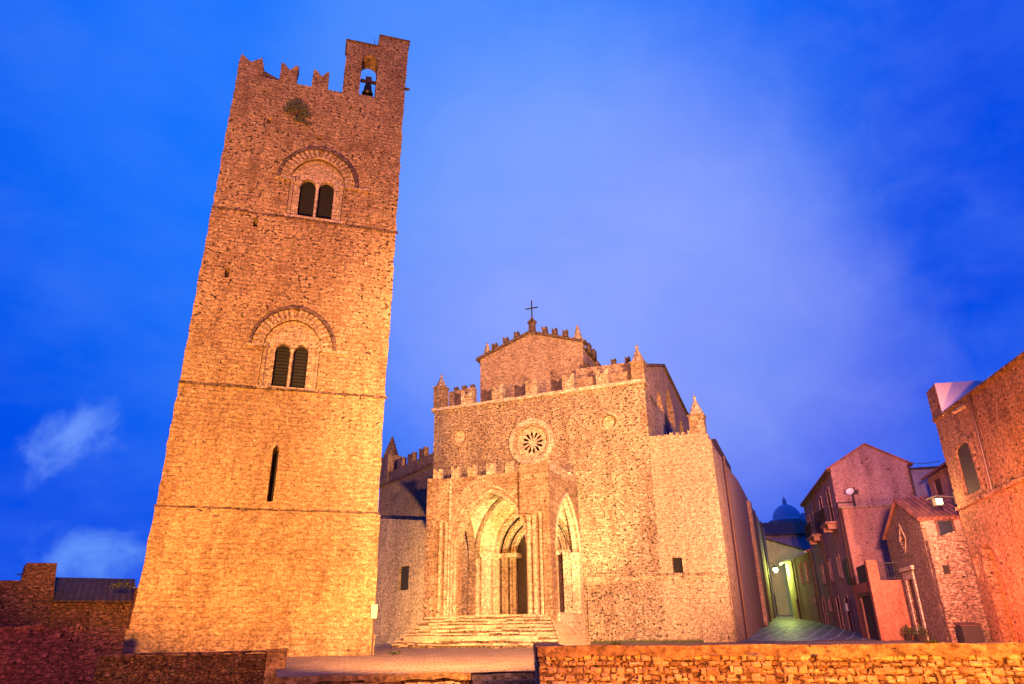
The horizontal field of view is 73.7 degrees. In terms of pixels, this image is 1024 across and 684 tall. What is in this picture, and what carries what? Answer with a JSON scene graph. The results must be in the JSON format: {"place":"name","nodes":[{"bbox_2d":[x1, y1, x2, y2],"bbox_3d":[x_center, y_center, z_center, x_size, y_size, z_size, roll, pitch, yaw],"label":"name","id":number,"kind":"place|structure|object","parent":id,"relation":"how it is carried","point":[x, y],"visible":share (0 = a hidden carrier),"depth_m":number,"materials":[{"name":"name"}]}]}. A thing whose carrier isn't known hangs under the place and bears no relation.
{"place":"outdoors","nodes":[
{"label":"outdoors","id":0,"kind":"place"},
{"bbox_2d":[0,624,126,683],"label":"old wall","id":1,"kind":"structure","parent":0,"point":[43,654],"depth_m":20.17,"materials":[{"name":"brown stone"}]},
{"bbox_2d":[93,650,266,683],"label":"retaining wall","id":2,"kind":"structure","parent":0,"point":[237,667],"depth_m":17.33,"materials":[{"name":"brown stone"}]},
{"bbox_2d":[0,0,1023,587],"label":"sky","id":3,"kind":"structure","parent":0,"point":[810,213],"materials":[{"name":"blue"}]},
{"bbox_2d":[276,640,924,676],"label":"plaza","id":4,"kind":"structure","parent":0,"point":[413,660],"depth_m":21.42,"materials":[{"name":"beige stone"}]},
{"bbox_2d":[122,34,409,680],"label":"bell tower","id":5,"kind":"structure","parent":4,"relation":"on","point":[264,532],"depth_m":28.95,"materials":[{"name":"stone"}]},
{"bbox_2d":[248,305,335,391],"bbox_3d":[-9.613,0.338,29.912,3.640,3.903,0.880,6,-24,-15],"label":"double window","id":6,"kind":"structure","parent":5,"relation":"in","point":[292,350],"depth_m":29.92,"materials":[{"name":"stone"}]},
{"bbox_2d":[283,98,312,125],"bbox_3d":[-10.736,-11.530,34.189,1.523,1.690,0.391,6,-24,-15],"label":"wall plant","id":7,"kind":"object","parent":5,"relation":"attached to","point":[295,106],"depth_m":34.19,"materials":[{"name":"green plant"}]},
{"bbox_2d":[277,146,357,222],"bbox_3d":[-9.483,-7.579,33.340,3.800,4.153,0.880,6,-24,-15],"label":"double window","id":8,"kind":"structure","parent":5,"relation":"in","point":[317,189],"depth_m":33.39,"materials":[{"name":"stone"}]},
{"bbox_2d":[360,76,375,95],"bbox_3d":[-7.750,-13.600,36.736,0.812,1.615,0.596,-6,-23,11],"label":"church bell","id":9,"kind":"object","parent":5,"relation":"hanging from","point":[367,90],"visible":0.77,"depth_m":36.69,"materials":[{"name":"brown metal"}]},
{"bbox_2d":[371,604,377,654],"bbox_3d":[-5.301,11.002,26.094,0.240,1.820,0.080,-3,-23,5],"label":"sign post","id":10,"kind":"object","parent":4,"relation":"on","point":[374,607],"visible":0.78,"depth_m":26.26,"materials":[{"name":"white metal"}]},
{"bbox_2d":[389,650,400,654],"bbox_3d":[-4.493,11.872,26.080,0.451,0.227,0.435,17,-29,-36],"label":"wall plant","id":11,"kind":"object","parent":4,"relation":"on","point":[394,652],"depth_m":26.02,"materials":[{"name":"green plant"}]},
{"bbox_2d":[391,614,589,647],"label":"stone steps","id":12,"kind":"structure","parent":4,"relation":"on","point":[505,631],"depth_m":33.24,"materials":[{"name":"beige stone"}]},
{"bbox_2d":[372,300,776,643],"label":"church","id":13,"kind":"structure","parent":4,"relation":"on","point":[572,483],"depth_m":40.88,"materials":[{"name":"stone"}]},
{"bbox_2d":[451,428,467,445],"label":"round window","id":14,"kind":"structure","parent":13,"relation":"in","point":[461,437],"depth_m":45.73,"materials":[{"name":"stone"}]},
{"bbox_2d":[517,535,526,613],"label":"portal door","id":15,"kind":"structure","parent":13,"relation":"in","point":[521,562],"depth_m":41.50,"materials":[{"name":"brown wood"}]},
{"bbox_2d":[509,418,554,464],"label":"rose window","id":16,"kind":"structure","parent":13,"relation":"in","point":[527,445],"depth_m":43.60,"materials":[{"name":"stone"}]},
{"bbox_2d":[599,412,618,431],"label":"round window","id":17,"kind":"structure","parent":13,"relation":"in","point":[610,423],"depth_m":42.18,"materials":[{"name":"stone"}]},
{"bbox_2d":[670,555,685,582],"bbox_3d":[9.172,12.515,37.570,0.750,1.420,0.470,-10,-25,20],"label":"barred window","id":18,"kind":"structure","parent":13,"relation":"in","point":[679,566],"depth_m":37.61,"materials":[{"name":"stone"}]},
{"bbox_2d":[769,563,777,572],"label":"street lamp","id":19,"kind":"object","parent":13,"relation":"attached to","point":[775,569],"visible":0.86,"depth_m":72.22,"materials":[{"name":"white glass"}]},
{"bbox_2d":[593,639,703,642],"bbox_3d":[7.180,15.925,36.353,5.936,0.240,0.369,-10,-25,20],"label":"grass strip","id":20,"kind":"object","parent":4,"relation":"on","point":[658,641],"depth_m":36.15,"materials":[{"name":"green plant"}]},
{"bbox_2d":[853,560,913,640],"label":"terrace","id":21,"kind":"structure","parent":4,"relation":"on","point":[882,610],"depth_m":35.22,"materials":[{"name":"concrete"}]},
{"bbox_2d":[859,591,879,639],"bbox_3d":[19.288,15.233,36.544,0.150,3.440,3.050,-7,-24,13],"label":"door","id":22,"kind":"structure","parent":21,"relation":"in","point":[867,602],"depth_m":37.05,"materials":[{"name":"brown wood"}]},
{"bbox_2d":[899,624,913,640],"bbox_3d":[19.644,14.428,33.911,0.776,0.820,0.609,-7,-24,13],"label":"potted shrub","id":23,"kind":"object","parent":4,"relation":"on","point":[907,635],"visible":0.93,"depth_m":33.84,"materials":[{"name":"green plant"}]},
{"bbox_2d":[912,625,929,641],"bbox_3d":[19.009,13.553,31.773,0.701,0.780,0.620,-7,-24,13],"label":"potted shrub","id":24,"kind":"object","parent":4,"relation":"on","point":[921,637],"visible":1,"depth_m":31.67,"materials":[{"name":"green plant"}]},
{"bbox_2d":[882,494,962,641],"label":"chapel","id":25,"kind":"structure","parent":4,"relation":"on","point":[913,525],"depth_m":32.29,"materials":[{"name":"brown stone"}]},
{"bbox_2d":[898,524,905,553],"bbox_3d":[19.496,9.827,34.120,0.050,1.420,1.250,-7,-24,13],"label":"diamond window","id":26,"kind":"structure","parent":25,"relation":"in","point":[904,548],"depth_m":34.02,"materials":[{"name":"stone"}]},
{"bbox_2d":[909,580,922,633],"bbox_3d":[19.754,13.406,32.937,0.060,3.900,1.350,-7,-24,13],"label":"door","id":27,"kind":"structure","parent":25,"relation":"in","point":[910,581],"depth_m":33.48,"materials":[{"name":"red wood"}]},
{"bbox_2d":[934,519,955,535],"bbox_3d":[19.557,8.426,30.790,0.750,0.900,0.060,-7,-24,13],"label":"side window","id":28,"kind":"structure","parent":25,"relation":"in","point":[943,527],"depth_m":30.82,"materials":[{"name":"grey glass"}]},
{"bbox_2d":[920,461,952,495],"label":"back house","id":29,"kind":"structure","parent":4,"relation":"on","point":[939,481],"depth_m":40.55,"materials":[{"name":"paint"}]},
{"bbox_2d":[934,479,942,494],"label":"window","id":30,"kind":"structure","parent":29,"relation":"in","point":[937,482],"depth_m":41.01,"materials":[{"name":"black wood"}]},
{"bbox_2d":[741,615,877,640],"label":"street","id":31,"kind":"structure","parent":0,"point":[785,628],"depth_m":47.14,"materials":[{"name":"grey stone"}]},
{"bbox_2d":[762,521,810,550],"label":"house","id":32,"kind":"structure","parent":31,"relation":"on","point":[792,533],"depth_m":89.11,"materials":[{"name":"ceramic"}]},
{"bbox_2d":[765,538,808,614],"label":"end house","id":33,"kind":"structure","parent":31,"relation":"on","point":[778,552],"depth_m":79.07,"materials":[{"name":"paint"}]},
{"bbox_2d":[779,548,823,622],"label":"green lit house","id":34,"kind":"structure","parent":31,"relation":"on","point":[803,589],"depth_m":64.77,"materials":[{"name":"paint"}]},
{"bbox_2d":[798,563,803,583],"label":"window","id":35,"kind":"structure","parent":34,"relation":"in","point":[798,563],"depth_m":65.70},
{"bbox_2d":[803,560,809,582],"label":"window","id":36,"kind":"structure","parent":34,"relation":"in","point":[805,560],"depth_m":63.30,"materials":[{"name":"brown wood"}]},
{"bbox_2d":[910,466,937,497],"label":"back house","id":37,"kind":"structure","parent":31,"relation":"on","point":[922,488],"depth_m":51.66,"materials":[{"name":"paint"}]},
{"bbox_2d":[953,622,985,642],"bbox_3d":[18.501,11.807,27.574,0.820,0.906,0.800,-6,-24,12],"label":"utility bin","id":38,"kind":"object","parent":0,"point":[969,632],"visible":0.82,"depth_m":27.32,"materials":[{"name":"black metal"}]},
{"label":"ground","id":39,"kind":"structure","parent":0,"visible":0},
{"bbox_2d":[0,563,56,627],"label":"ruined wall","id":40,"kind":"structure","parent":39,"relation":"on","point":[19,606],"depth_m":26.59,"materials":[{"name":"brown stone"}]},
{"bbox_2d":[34,577,137,628],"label":"house","id":41,"kind":"structure","parent":39,"relation":"on","point":[91,602],"depth_m":27.95,"materials":[{"name":"stone"}]},
{"bbox_2d":[109,580,136,588],"bbox_3d":[-15.630,9.752,27.434,1.070,0.368,0.829,-1,-23,0],"label":"wall plant","id":42,"kind":"object","parent":41,"relation":"on","point":[118,585],"depth_m":27.40,"materials":[{"name":"green plant"}]},
{"bbox_2d":[263,648,288,683],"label":"gate pier","id":43,"kind":"structure","parent":39,"relation":"on","point":[276,659],"depth_m":18.04,"materials":[{"name":"brown stone"}]},
{"bbox_2d":[275,671,470,683],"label":"retaining wall","id":44,"kind":"structure","parent":39,"relation":"on","point":[452,677],"depth_m":15.35,"materials":[{"name":"brown stone"}]},
{"bbox_2d":[470,671,534,683],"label":"dark steps","id":45,"kind":"structure","parent":39,"relation":"on","point":[517,677],"depth_m":15.68,"materials":[{"name":"grey stone"}]},
{"bbox_2d":[533,642,561,683],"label":"parapet wall","id":46,"kind":"structure","parent":39,"relation":"on","point":[536,662],"depth_m":12.89,"materials":[{"name":"stone"}]},
{"bbox_2d":[537,642,1023,683],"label":"parapet wall","id":47,"kind":"structure","parent":39,"relation":"on","point":[947,663],"depth_m":10.62,"materials":[{"name":"brown stone"}]},
{"bbox_2d":[926,637,937,642],"bbox_3d":[6.258,4.474,10.174,0.215,0.177,0.200,21,-31,-41],"label":"wall weed","id":48,"kind":"object","parent":47,"relation":"on","point":[932,641],"depth_m":10.15,"materials":[{"name":"green plant"}]},
{"bbox_2d":[769,496,805,522],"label":"domed church","id":49,"kind":"structure","parent":39,"relation":"on","point":[785,512],"depth_m":179.68,"materials":[{"name":"blue"}]},
{"bbox_2d":[800,443,916,633],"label":"pink house","id":50,"kind":"structure","parent":39,"relation":"on","point":[847,542],"depth_m":47.87,"materials":[{"name":"paint"}]},
{"bbox_2d":[811,505,818,533],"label":"window","id":51,"kind":"structure","parent":50,"relation":"in","point":[813,511],"depth_m":57.17,"materials":[{"name":"red wood"}]},
{"bbox_2d":[818,495,822,509],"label":"window","id":52,"kind":"structure","parent":50,"relation":"in","point":[820,503],"depth_m":53.72,"materials":[{"name":"red wood"}]},
{"bbox_2d":[820,563,825,584],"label":"window","id":53,"kind":"structure","parent":50,"relation":"in","point":[821,565],"depth_m":56.23,"materials":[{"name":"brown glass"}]},
{"bbox_2d":[821,595,828,624],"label":"door","id":54,"kind":"structure","parent":50,"relation":"in","point":[822,597],"depth_m":57.51,"materials":[{"name":"red wood"}]},
{"bbox_2d":[825,486,834,520],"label":"window","id":55,"kind":"structure","parent":50,"relation":"in","point":[827,489],"depth_m":50.15,"materials":[{"name":"red wood"}]},
{"bbox_2d":[827,596,832,611],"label":"window","id":56,"kind":"structure","parent":50,"relation":"in","point":[829,601],"depth_m":54.85,"materials":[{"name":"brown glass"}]},
{"bbox_2d":[827,559,833,581],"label":"window","id":57,"kind":"structure","parent":50,"relation":"in","point":[829,563],"depth_m":52.88,"materials":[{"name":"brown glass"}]},
{"bbox_2d":[835,553,842,578],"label":"window","id":58,"kind":"structure","parent":50,"relation":"in","point":[838,561],"depth_m":49.23,"materials":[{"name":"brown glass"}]},
{"bbox_2d":[835,596,844,628],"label":"door","id":59,"kind":"structure","parent":50,"relation":"in","point":[836,597],"depth_m":51.16,"materials":[{"name":"red wood"}]},
{"bbox_2d":[837,487,858,516],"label":"wall lamp","id":60,"kind":"object","parent":50,"relation":"attached to","point":[849,491],"visible":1,"depth_m":46.61,"materials":[{"name":"glass"}]},
{"bbox_2d":[843,595,854,631],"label":"door","id":61,"kind":"structure","parent":50,"relation":"in","point":[845,597],"depth_m":47.79,"materials":[{"name":"red wood"}]},
{"bbox_2d":[925,529,992,642],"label":"stone wall","id":62,"kind":"structure","parent":39,"relation":"on","point":[957,588],"depth_m":29.56,"materials":[{"name":"beige stone"}]},
{"bbox_2d":[942,566,948,573],"bbox_3d":[19.039,10.031,30.009,0.450,0.550,0.040,-7,-24,13],"label":"window pane","id":63,"kind":"structure","parent":62,"relation":"in","point":[945,568],"depth_m":29.99,"materials":[{"name":"grey glass"}]},
{"bbox_2d":[926,351,1023,641],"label":"town house","id":64,"kind":"structure","parent":39,"relation":"on","point":[980,426],"depth_m":25.84,"materials":[{"name":"orange stone"}]},
{"bbox_2d":[926,492,956,506],"bbox_3d":[18.489,6.776,29.398,1.134,0.520,0.364,-9,-24,20],"label":"wall lamp","id":65,"kind":"object","parent":64,"relation":"attached to","point":[935,502],"visible":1,"depth_m":29.32,"materials":[{"name":"white glass"}]},
{"bbox_2d":[971,554,983,580],"bbox_3d":[18.811,9.128,27.600,0.050,1.000,0.520,-6,-24,12],"label":"small window","id":66,"kind":"structure","parent":64,"relation":"in","point":[973,556],"depth_m":27.55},
{"bbox_2d":[991,550,1017,641],"bbox_3d":[18.765,9.772,25.734,0.050,4.800,1.400,-6,-24,12],"label":"blocked doorway","id":67,"kind":"structure","parent":64,"relation":"in","point":[995,567],"depth_m":26.14,"materials":[{"name":"orange stone"}]}
]}

